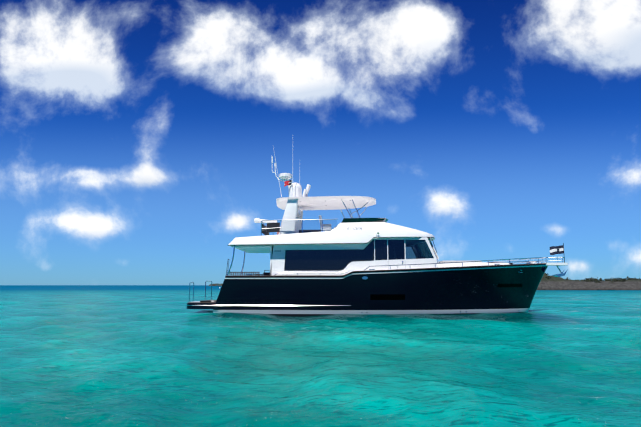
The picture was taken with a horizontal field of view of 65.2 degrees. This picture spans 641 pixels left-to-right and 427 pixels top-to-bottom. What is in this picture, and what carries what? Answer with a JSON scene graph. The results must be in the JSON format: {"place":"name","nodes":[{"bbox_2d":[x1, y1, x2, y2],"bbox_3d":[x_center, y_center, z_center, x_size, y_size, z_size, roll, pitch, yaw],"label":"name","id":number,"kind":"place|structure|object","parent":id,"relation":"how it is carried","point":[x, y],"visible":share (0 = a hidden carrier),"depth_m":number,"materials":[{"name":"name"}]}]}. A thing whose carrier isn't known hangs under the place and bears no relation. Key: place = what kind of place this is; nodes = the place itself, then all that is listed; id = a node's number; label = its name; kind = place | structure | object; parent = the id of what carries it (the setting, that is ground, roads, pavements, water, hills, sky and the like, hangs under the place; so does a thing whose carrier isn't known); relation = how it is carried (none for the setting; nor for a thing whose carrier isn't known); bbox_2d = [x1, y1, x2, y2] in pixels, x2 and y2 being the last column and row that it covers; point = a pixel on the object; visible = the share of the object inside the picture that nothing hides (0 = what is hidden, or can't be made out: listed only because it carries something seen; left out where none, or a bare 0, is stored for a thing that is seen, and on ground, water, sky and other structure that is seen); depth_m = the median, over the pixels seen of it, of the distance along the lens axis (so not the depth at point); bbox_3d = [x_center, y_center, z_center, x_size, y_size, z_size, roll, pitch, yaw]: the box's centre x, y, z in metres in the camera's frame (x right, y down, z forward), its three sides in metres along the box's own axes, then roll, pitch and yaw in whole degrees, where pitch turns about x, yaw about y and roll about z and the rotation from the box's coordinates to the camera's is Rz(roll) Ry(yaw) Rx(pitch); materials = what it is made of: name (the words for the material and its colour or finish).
{"place":"outdoors","nodes":[
{"label":"outdoors","id":0,"kind":"place"},
{"bbox_2d":[0,285,640,426],"bbox_3d":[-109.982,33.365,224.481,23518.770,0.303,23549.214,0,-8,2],"label":"sea","id":1,"kind":"structure","parent":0,"point":[117,356],"depth_m":7.67,"materials":[{"name":"liquid"}]},
{"bbox_2d":[187,148,567,316],"bbox_3d":[2.741,0.723,22.971,16.709,8.700,4.956,0,-8,2],"label":"motor yacht","id":2,"kind":"object","parent":1,"relation":"on","point":[352,265],"visible":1,"depth_m":20.82,"materials":[{"name":"black paint"}]},
{"bbox_2d":[537,274,640,289],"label":"rocky shore","id":3,"kind":"structure","parent":1,"relation":"on","point":[555,283],"depth_m":118.27,"materials":[{"name":"grey stone"}]},
{"bbox_2d":[544,273,640,282],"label":"trees","id":4,"kind":"object","parent":3,"relation":"on","point":[595,280],"visible":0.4,"depth_m":126.94,"materials":[{"name":"green plant"}]},
{"bbox_2d":[0,0,640,284],"label":"sky","id":5,"kind":"structure","parent":0,"point":[138,138],"materials":[{"name":"blue"}]}
]}

